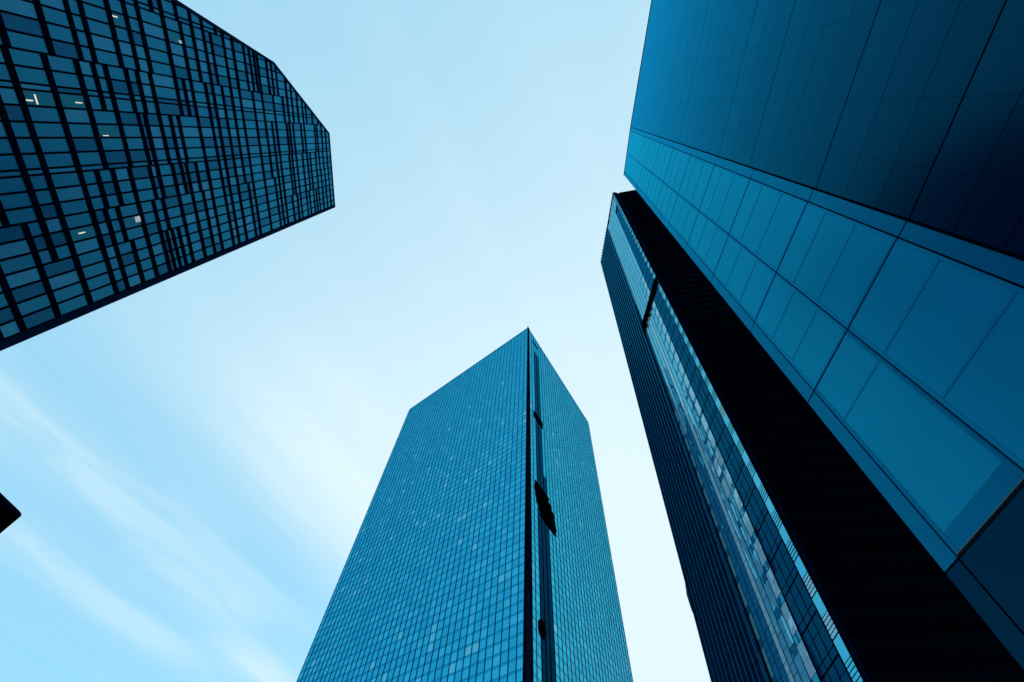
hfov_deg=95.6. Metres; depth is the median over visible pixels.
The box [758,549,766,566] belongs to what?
window
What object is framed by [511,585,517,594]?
window
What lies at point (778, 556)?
window
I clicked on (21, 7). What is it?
window
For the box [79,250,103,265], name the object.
window
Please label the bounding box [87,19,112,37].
window
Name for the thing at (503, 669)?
window
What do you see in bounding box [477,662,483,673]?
window
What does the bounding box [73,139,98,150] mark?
window
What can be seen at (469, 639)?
window
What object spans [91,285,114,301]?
window
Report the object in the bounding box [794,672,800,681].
window
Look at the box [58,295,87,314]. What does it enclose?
window
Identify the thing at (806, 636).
window
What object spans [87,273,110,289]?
window
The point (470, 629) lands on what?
window
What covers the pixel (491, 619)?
window
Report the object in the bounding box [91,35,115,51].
window
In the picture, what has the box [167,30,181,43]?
window
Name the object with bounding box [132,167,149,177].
window
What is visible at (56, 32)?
window
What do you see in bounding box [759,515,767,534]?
window
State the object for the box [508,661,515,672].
window
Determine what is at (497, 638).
window
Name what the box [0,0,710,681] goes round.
sky
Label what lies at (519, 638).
window
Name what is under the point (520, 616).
window
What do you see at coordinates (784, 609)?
window
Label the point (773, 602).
window
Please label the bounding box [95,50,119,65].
window
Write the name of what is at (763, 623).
window
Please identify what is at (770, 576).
window
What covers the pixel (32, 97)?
window
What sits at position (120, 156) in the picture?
window
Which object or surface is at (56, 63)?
window
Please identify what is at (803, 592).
window
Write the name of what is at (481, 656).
window
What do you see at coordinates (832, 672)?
window
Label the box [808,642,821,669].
window
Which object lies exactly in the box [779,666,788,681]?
window
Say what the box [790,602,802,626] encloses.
window
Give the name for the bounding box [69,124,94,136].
window
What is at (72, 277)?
window
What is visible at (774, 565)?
window
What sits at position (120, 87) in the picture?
window
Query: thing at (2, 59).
window
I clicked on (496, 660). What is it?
window
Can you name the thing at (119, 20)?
window
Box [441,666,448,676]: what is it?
window
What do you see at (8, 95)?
window
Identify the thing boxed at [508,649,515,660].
window
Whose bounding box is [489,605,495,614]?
window
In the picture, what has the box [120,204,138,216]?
window
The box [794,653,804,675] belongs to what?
window
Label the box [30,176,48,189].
window
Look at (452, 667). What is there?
window
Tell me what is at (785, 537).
window
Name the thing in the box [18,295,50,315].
window
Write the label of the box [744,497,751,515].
window
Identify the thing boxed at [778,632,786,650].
window
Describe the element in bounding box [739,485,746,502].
window
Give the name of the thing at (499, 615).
window
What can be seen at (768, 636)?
window
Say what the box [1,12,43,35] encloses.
window
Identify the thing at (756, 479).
window
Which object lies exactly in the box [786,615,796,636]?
window
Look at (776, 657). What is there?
window
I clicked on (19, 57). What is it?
window
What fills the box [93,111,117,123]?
window
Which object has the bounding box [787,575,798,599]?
window
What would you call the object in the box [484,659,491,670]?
window
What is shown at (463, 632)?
window
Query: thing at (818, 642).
window
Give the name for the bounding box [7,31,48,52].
window
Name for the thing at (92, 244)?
window
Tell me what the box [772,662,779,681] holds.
window
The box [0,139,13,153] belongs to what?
window
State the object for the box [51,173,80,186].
window
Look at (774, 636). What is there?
window
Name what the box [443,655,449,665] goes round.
window
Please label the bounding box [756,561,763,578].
window
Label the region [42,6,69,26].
window
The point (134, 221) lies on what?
window
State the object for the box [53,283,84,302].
window
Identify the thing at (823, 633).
window
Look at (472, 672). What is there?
window
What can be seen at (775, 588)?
window
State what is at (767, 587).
window
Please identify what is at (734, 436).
window
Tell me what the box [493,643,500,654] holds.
window
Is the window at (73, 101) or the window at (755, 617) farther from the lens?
the window at (73, 101)
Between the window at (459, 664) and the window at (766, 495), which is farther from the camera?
the window at (459, 664)
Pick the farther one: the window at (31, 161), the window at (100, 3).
the window at (100, 3)
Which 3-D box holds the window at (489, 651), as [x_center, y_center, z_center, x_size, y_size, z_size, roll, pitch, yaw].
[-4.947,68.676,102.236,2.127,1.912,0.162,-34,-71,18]
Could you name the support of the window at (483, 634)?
in the office tower at (480, 551)
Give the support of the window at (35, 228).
in the office tower at (144, 144)
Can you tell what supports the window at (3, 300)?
in the office tower at (144, 144)
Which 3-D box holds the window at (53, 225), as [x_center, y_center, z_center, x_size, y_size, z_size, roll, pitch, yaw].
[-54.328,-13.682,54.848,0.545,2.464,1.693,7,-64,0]
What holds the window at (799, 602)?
in the office tower at (803, 553)
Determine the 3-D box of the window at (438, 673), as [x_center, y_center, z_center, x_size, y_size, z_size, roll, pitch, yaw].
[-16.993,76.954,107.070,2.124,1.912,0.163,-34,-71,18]
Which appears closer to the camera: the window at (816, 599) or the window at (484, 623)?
the window at (816, 599)
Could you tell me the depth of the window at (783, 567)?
43.05 m
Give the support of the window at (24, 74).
in the office tower at (144, 144)
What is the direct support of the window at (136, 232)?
in the office tower at (144, 144)
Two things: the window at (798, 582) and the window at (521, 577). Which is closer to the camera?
the window at (798, 582)
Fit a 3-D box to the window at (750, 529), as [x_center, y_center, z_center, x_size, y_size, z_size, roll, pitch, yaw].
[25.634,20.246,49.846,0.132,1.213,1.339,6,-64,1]
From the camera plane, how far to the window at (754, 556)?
48.30 m
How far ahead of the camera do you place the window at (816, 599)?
37.92 m
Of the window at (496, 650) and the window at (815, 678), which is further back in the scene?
the window at (496, 650)
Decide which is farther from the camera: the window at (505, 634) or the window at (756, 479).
the window at (505, 634)
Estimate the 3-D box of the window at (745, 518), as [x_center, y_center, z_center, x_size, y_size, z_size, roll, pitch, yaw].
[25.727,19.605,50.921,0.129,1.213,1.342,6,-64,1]
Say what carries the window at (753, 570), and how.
in the office tower at (803, 553)
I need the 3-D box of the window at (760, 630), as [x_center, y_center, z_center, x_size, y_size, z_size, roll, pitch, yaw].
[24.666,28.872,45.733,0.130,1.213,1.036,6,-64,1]
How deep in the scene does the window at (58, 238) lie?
55.65 m
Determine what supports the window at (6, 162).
in the office tower at (144, 144)
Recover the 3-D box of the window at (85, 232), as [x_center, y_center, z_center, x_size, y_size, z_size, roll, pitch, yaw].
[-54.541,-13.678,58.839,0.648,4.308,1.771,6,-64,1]
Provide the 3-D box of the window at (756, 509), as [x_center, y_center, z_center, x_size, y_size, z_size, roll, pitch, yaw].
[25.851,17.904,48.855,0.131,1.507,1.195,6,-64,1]
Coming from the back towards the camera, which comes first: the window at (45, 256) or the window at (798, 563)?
the window at (45, 256)
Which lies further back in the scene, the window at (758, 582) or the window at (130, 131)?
the window at (130, 131)
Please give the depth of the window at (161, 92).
71.51 m
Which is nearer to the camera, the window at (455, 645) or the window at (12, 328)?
the window at (12, 328)
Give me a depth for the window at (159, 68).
70.31 m
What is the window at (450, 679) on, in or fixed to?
in the office tower at (480, 551)
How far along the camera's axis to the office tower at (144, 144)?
65.30 m
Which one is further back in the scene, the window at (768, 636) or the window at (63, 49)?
the window at (63, 49)
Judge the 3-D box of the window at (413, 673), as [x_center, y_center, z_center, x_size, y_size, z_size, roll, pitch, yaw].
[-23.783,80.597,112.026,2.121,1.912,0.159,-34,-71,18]
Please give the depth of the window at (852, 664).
33.76 m
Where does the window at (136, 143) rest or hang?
in the office tower at (144, 144)
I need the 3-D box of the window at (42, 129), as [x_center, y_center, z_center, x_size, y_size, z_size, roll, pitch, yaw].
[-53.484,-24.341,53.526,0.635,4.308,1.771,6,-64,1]
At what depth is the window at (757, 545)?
48.02 m
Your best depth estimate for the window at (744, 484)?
51.65 m
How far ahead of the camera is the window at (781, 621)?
42.57 m
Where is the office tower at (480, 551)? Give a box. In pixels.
[296,326,632,681]
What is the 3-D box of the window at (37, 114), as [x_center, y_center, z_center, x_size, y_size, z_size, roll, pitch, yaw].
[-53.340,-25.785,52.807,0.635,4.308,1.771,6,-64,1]
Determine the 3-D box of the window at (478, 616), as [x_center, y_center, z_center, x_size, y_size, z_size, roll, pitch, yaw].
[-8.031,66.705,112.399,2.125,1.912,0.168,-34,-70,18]
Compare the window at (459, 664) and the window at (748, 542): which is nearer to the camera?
the window at (748, 542)
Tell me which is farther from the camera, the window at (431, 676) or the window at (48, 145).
the window at (431, 676)
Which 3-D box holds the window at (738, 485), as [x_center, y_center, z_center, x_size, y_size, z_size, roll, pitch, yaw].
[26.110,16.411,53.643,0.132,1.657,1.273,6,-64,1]
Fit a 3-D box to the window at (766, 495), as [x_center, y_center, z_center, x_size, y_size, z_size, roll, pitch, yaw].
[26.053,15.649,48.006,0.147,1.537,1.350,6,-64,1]
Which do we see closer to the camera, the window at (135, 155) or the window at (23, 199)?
the window at (23, 199)
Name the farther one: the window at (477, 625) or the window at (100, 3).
the window at (477, 625)
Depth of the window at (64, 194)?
56.67 m
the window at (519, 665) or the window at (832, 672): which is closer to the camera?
the window at (832, 672)
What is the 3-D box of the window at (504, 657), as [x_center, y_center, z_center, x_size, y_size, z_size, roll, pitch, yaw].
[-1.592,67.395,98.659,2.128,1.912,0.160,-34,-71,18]
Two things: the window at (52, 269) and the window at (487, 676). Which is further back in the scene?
the window at (487, 676)
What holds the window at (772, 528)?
in the office tower at (803, 553)
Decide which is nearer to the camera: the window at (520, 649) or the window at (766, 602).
the window at (766, 602)
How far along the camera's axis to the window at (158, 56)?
69.56 m
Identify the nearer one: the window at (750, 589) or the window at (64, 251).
the window at (750, 589)
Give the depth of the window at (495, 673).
97.13 m
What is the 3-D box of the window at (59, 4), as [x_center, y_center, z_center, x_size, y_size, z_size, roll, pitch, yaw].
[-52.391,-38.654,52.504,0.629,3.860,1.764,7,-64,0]
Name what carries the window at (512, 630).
in the office tower at (480, 551)
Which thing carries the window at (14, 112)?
in the office tower at (144, 144)
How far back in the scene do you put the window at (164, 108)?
72.47 m
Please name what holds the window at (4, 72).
in the office tower at (144, 144)
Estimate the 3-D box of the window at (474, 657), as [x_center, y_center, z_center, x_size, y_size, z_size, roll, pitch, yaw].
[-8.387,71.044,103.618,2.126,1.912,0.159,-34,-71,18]
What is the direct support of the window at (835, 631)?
in the office tower at (803, 553)
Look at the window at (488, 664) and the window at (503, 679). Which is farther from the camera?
the window at (488, 664)
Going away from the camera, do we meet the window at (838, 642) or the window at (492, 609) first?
the window at (838, 642)
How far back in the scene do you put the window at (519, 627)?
101.74 m
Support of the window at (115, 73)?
in the office tower at (144, 144)
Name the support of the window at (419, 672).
in the office tower at (480, 551)
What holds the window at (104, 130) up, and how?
in the office tower at (144, 144)
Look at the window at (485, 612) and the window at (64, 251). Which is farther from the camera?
the window at (485, 612)
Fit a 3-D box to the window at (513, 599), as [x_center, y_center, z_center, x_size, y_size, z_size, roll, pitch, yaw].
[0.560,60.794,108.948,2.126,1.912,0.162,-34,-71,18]
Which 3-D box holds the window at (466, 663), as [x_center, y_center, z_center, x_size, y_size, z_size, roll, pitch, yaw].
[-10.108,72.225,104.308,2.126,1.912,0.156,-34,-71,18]
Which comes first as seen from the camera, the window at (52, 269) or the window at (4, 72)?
the window at (4, 72)
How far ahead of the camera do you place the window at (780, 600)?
43.20 m
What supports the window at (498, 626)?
in the office tower at (480, 551)
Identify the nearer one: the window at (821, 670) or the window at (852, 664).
the window at (852, 664)
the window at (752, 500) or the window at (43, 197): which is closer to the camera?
the window at (752, 500)
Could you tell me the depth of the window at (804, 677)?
38.87 m
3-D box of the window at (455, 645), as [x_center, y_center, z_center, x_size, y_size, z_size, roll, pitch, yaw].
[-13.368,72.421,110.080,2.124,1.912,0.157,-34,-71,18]
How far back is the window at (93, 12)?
58.38 m
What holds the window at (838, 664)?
in the office tower at (803, 553)
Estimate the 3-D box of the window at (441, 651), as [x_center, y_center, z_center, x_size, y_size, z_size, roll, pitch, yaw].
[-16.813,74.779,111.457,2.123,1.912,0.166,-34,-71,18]
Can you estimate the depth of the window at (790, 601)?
42.11 m
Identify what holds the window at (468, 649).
in the office tower at (480, 551)
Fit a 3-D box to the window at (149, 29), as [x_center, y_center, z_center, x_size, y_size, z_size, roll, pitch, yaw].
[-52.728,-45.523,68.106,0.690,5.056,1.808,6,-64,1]
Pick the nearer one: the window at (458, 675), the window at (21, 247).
the window at (21, 247)
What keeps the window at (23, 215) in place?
in the office tower at (144, 144)
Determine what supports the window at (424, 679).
in the office tower at (480, 551)
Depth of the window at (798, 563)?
40.77 m
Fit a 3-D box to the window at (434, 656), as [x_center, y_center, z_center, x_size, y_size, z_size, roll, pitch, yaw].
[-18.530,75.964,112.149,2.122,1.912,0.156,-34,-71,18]
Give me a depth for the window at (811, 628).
38.71 m
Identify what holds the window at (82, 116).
in the office tower at (144, 144)
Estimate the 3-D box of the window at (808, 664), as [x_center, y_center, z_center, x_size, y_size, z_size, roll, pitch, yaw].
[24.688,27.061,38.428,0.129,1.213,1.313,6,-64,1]
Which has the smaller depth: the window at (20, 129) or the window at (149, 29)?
the window at (20, 129)
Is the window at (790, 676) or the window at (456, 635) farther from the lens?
the window at (456, 635)
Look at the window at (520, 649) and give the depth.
97.30 m
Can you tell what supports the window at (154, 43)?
in the office tower at (144, 144)
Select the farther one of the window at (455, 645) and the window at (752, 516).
the window at (455, 645)
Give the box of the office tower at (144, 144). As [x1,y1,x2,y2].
[0,0,334,350]
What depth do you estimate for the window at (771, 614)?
44.13 m
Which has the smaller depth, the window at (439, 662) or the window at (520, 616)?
the window at (520, 616)
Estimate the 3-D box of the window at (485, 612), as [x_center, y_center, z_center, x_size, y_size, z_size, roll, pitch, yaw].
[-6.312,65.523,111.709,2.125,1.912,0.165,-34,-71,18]
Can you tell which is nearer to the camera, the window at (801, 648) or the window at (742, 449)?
the window at (801, 648)
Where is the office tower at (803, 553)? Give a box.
[600,190,1023,681]
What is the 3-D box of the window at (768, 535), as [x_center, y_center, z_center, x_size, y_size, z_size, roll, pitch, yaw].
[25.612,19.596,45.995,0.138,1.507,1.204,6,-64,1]
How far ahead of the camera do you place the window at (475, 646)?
105.84 m
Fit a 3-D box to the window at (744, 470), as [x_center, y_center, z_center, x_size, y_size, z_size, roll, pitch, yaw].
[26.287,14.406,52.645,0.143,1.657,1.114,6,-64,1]
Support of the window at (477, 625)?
in the office tower at (480, 551)
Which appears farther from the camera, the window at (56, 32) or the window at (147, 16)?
the window at (147, 16)
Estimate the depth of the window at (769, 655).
43.94 m
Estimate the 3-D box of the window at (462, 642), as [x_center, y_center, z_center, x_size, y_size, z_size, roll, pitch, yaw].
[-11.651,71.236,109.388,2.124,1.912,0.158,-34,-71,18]
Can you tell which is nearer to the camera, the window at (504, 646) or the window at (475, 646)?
the window at (504, 646)
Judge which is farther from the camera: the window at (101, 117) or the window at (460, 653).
the window at (460, 653)
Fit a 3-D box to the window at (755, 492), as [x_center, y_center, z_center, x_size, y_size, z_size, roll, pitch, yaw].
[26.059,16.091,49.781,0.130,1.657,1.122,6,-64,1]
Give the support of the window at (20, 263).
in the office tower at (144, 144)
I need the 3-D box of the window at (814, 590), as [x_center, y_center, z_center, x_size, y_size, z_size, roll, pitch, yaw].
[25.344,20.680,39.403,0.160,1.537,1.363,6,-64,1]
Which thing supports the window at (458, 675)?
in the office tower at (480, 551)
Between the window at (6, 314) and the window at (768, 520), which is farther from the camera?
the window at (6, 314)
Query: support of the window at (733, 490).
in the office tower at (803, 553)
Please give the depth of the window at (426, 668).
110.65 m
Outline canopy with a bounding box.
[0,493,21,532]
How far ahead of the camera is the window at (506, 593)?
111.85 m
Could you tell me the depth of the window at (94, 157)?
59.06 m
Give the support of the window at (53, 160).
in the office tower at (144, 144)
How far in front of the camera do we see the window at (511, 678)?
93.82 m
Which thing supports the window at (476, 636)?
in the office tower at (480, 551)
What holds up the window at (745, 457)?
in the office tower at (803, 553)
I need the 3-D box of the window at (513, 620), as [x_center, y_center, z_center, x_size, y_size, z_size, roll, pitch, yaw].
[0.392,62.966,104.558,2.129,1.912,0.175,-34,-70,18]
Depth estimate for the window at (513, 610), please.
106.70 m
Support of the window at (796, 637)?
in the office tower at (803, 553)
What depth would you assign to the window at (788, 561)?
42.58 m
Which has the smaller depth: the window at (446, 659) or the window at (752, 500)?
the window at (752, 500)
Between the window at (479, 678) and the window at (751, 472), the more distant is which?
the window at (479, 678)
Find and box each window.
[0,0,38,18]
[0,47,5,61]
[0,64,11,79]
[0,88,19,103]
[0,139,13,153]
[0,155,19,169]
[0,177,26,192]
[0,193,32,208]
[0,225,25,242]
[0,240,30,258]
[0,254,35,273]
[0,293,8,307]
[0,307,14,323]
[0,321,20,337]
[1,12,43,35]
[4,105,25,120]
[6,208,37,224]
[6,268,40,287]
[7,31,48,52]
[9,48,44,67]
[10,122,30,136]
[12,281,45,301]
[15,66,49,84]
[17,139,35,152]
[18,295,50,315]
[22,155,41,168]
[23,90,55,105]
[23,307,55,328]
[28,107,60,121]
[28,222,42,235]
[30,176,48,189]
[33,236,47,249]
[34,123,65,136]
[35,190,52,203]
[38,250,52,263]
[39,139,69,151]
[40,0,64,9]
[40,204,57,217]
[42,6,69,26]
[44,153,74,166]
[44,258,75,276]
[46,218,62,231]
[47,24,73,42]
[47,55,76,72]
[49,270,79,289]
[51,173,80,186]
[51,232,67,245]
[52,41,78,58]
[53,72,80,87]
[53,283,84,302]
[55,245,71,258]
[56,186,84,200]
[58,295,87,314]
[59,94,86,108]
[60,200,88,214]
[64,109,90,122]
[65,213,92,227]
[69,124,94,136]
[70,225,96,240]
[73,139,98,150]
[74,238,99,253]
[77,152,102,164]
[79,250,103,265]
[82,0,104,7]
[83,3,108,22]
[83,262,107,278]
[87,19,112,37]
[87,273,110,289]
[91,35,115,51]
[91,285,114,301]
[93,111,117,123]
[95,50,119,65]
[97,125,120,136]
[101,139,123,149]
[105,151,127,162]
[108,66,125,79]
[109,0,122,13]
[112,12,126,27]
[112,80,128,93]
[116,99,133,111]
[120,113,137,123]
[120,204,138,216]
[123,126,141,136]
[123,215,141,228]
[126,226,144,239]
[127,138,144,148]
[130,150,146,160]
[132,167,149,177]
[135,178,152,189]
[140,9,162,26]
[143,22,164,38]
[146,36,167,51]
[149,49,169,63]
[152,62,172,75]
[152,74,174,87]
[155,87,177,98]
[159,103,180,114]
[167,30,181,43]
[410,669,416,679]
[416,667,422,676]
[421,675,427,681]
[423,664,429,673]
[428,672,434,681]
[429,661,436,671]
[431,650,437,660]
[434,669,441,679]
[436,658,442,668]
[438,647,444,657]
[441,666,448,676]
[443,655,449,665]
[445,644,451,654]
[447,675,453,681]
[448,663,455,673]
[450,652,456,662]
[452,641,458,650]
[453,631,459,640]
[454,671,461,681]
[456,660,462,670]
[457,649,463,659]
[459,638,465,647]
[460,628,466,637]
[461,668,468,679]
[463,657,469,667]
[464,645,471,656]
[466,635,472,644]
[467,624,473,634]
[469,665,476,676]
[470,653,477,664]
[472,642,478,652]
[473,631,479,641]
[474,621,480,631]
[475,611,481,620]
[476,674,482,681]
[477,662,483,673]
[478,650,484,661]
[479,639,485,649]
[480,628,486,638]
[481,618,487,627]
[482,608,488,617]
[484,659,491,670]
[484,671,490,681]
[485,647,492,658]
[486,636,493,646]
[487,625,493,635]
[488,615,494,624]
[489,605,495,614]
[492,655,499,666]
[492,668,498,679]
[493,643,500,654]
[494,632,500,643]
[495,612,501,621]
[495,622,501,631]
[496,602,502,611]
[497,592,502,601]
[499,677,506,681]
[500,652,507,663]
[500,664,506,676]
[501,640,507,651]
[502,618,508,628]
[502,629,508,639]
[503,598,509,608]
[503,608,509,618]
[504,588,510,598]
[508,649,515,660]
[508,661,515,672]
[508,674,514,681]
[509,625,516,636]
[509,637,515,648]
[510,605,516,614]
[510,615,516,625]
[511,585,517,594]
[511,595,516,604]
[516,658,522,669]
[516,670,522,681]
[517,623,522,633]
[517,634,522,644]
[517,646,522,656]
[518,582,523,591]
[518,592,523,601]
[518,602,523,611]
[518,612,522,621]
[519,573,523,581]
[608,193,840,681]
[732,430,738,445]
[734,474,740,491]
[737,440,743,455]
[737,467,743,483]
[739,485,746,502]
[740,460,746,475]
[742,450,749,466]
[742,478,749,494]
[742,511,749,527]
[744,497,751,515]
[744,532,751,548]
[745,471,752,486]
[747,461,754,477]
[747,490,755,507]
[747,521,753,537]
[747,583,754,598]
[749,509,757,528]
[750,482,758,499]
[751,549,758,566]
[751,565,757,580]
[752,594,758,611]
[753,472,760,489]
[753,502,760,519]
[753,613,759,629]
[754,538,761,554]
[755,522,764,543]
[756,495,764,511]
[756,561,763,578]
[756,576,762,592]
[758,483,767,501]
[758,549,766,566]
[758,625,765,642]
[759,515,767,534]
[760,615,767,632]
[762,507,771,526]
[762,537,770,557]
[764,580,771,598]
[764,596,771,613]
[765,496,774,515]
[765,528,774,548]
[765,628,772,646]
[766,568,774,586]
[766,648,773,666]
[768,551,778,573]
[769,522,778,540]
[769,592,777,610]
[769,609,776,627]
[771,510,781,529]
[771,580,780,598]
[772,543,782,564]
[772,632,779,649]
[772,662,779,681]
[774,651,782,670]
[775,567,785,589]
[776,535,786,556]
[777,593,784,607]
[778,614,787,634]
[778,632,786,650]
[778,646,785,664]
[779,524,789,545]
[779,559,789,580]
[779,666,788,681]
[781,601,790,621]
[782,584,794,608]
[783,551,793,572]
[784,628,793,649]
[784,647,792,666]
[786,539,797,561]
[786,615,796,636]
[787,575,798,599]
[788,671,793,681]
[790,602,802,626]
[790,644,797,658]
[791,567,802,591]
[793,630,800,645]
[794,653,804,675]
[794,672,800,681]
[795,555,806,578]
[795,594,807,617]
[797,639,807,662]
[798,621,812,648]
[800,585,811,609]
[800,670,809,681]
[803,573,816,597]
[804,612,817,639]
[804,655,815,679]
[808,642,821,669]
[809,604,822,630]
[811,673,819,681]
[812,592,826,618]
[813,634,827,660]
[817,663,830,681]
[819,625,832,651]
[822,612,837,639]
[823,655,839,681]
[829,646,845,676]
[833,633,850,663]
[841,671,850,681]
[845,657,862,681]
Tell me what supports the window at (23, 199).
in the office tower at (144, 144)
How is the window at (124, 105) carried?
in the office tower at (144, 144)
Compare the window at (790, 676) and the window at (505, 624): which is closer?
the window at (790, 676)
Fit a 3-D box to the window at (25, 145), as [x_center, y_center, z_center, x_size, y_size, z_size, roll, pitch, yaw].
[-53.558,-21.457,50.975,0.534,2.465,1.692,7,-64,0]
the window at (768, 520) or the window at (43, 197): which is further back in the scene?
the window at (43, 197)
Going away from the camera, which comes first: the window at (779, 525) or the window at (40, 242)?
the window at (779, 525)
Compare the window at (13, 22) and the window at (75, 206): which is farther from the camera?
the window at (75, 206)
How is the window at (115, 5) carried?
in the office tower at (144, 144)
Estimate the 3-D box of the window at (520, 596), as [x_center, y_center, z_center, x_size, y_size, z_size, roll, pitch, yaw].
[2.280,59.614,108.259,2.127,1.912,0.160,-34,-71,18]
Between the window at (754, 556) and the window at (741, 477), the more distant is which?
the window at (741, 477)
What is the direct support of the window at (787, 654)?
in the office tower at (803, 553)
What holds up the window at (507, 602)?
in the office tower at (480, 551)
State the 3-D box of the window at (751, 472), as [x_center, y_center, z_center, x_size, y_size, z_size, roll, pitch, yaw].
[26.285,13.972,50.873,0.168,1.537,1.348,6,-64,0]
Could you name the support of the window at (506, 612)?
in the office tower at (480, 551)
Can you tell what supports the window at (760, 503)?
in the office tower at (803, 553)
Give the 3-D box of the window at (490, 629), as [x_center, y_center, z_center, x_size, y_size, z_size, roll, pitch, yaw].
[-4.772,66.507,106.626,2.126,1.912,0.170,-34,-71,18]
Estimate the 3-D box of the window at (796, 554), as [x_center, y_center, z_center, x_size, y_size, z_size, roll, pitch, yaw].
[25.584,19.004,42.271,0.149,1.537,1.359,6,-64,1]
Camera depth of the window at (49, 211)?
54.19 m
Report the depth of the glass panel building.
13.88 m
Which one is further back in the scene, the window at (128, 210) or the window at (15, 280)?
the window at (128, 210)
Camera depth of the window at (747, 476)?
51.16 m
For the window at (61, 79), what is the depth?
55.15 m
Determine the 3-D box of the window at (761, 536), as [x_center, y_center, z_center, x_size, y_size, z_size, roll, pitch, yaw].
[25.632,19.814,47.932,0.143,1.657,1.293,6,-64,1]
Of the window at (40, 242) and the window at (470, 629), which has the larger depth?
the window at (470, 629)
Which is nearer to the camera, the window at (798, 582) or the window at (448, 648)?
the window at (798, 582)
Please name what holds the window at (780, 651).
in the office tower at (803, 553)
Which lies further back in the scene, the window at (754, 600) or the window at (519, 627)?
the window at (519, 627)
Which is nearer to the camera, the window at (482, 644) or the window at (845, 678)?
the window at (845, 678)
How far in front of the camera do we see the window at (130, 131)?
65.52 m
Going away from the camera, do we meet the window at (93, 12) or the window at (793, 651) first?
the window at (793, 651)
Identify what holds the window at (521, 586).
in the office tower at (480, 551)
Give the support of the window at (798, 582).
in the office tower at (803, 553)
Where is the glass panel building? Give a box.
[624,0,1023,669]
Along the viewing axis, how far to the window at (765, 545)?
46.47 m
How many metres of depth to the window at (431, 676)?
107.80 m
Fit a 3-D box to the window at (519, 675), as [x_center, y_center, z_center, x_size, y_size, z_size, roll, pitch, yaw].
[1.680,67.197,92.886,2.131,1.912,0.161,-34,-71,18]
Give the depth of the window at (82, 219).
58.14 m
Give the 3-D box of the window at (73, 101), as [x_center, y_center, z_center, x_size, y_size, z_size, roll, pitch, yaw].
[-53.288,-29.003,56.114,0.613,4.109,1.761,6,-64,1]
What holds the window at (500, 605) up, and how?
in the office tower at (480, 551)
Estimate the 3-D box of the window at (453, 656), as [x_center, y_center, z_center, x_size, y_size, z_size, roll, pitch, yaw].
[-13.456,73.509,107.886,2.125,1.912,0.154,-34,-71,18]
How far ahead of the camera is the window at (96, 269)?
61.01 m
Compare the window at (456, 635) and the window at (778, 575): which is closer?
the window at (778, 575)
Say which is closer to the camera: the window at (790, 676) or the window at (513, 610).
the window at (790, 676)
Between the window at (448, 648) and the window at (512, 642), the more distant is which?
the window at (448, 648)
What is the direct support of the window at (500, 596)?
in the office tower at (480, 551)
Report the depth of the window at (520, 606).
106.15 m
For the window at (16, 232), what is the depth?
50.14 m
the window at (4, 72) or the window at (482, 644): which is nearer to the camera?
the window at (4, 72)
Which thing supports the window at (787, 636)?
in the office tower at (803, 553)
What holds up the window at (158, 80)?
in the office tower at (144, 144)
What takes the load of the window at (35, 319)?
in the office tower at (144, 144)
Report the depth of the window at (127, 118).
64.76 m
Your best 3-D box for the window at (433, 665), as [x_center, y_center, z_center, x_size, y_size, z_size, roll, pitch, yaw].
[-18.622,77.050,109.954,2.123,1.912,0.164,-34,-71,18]
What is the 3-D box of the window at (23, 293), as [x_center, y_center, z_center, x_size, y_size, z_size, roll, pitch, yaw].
[-54.792,-5.599,52.487,0.670,4.308,1.787,7,-64,0]
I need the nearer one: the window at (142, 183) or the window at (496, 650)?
the window at (142, 183)
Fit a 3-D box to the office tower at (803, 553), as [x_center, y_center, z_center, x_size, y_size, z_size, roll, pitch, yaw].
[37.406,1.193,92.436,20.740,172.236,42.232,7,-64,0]
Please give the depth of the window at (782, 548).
43.93 m
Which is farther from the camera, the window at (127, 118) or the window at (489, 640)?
the window at (489, 640)
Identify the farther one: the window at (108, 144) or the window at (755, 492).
the window at (108, 144)
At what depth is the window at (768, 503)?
46.52 m
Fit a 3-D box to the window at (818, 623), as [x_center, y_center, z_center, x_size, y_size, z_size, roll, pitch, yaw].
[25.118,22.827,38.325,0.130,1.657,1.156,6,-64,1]
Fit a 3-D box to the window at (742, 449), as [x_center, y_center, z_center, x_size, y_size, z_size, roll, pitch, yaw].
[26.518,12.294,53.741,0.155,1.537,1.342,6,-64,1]
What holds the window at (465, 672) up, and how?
in the office tower at (480, 551)
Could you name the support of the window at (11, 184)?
in the office tower at (144, 144)
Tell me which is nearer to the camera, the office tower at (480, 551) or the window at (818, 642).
the window at (818, 642)

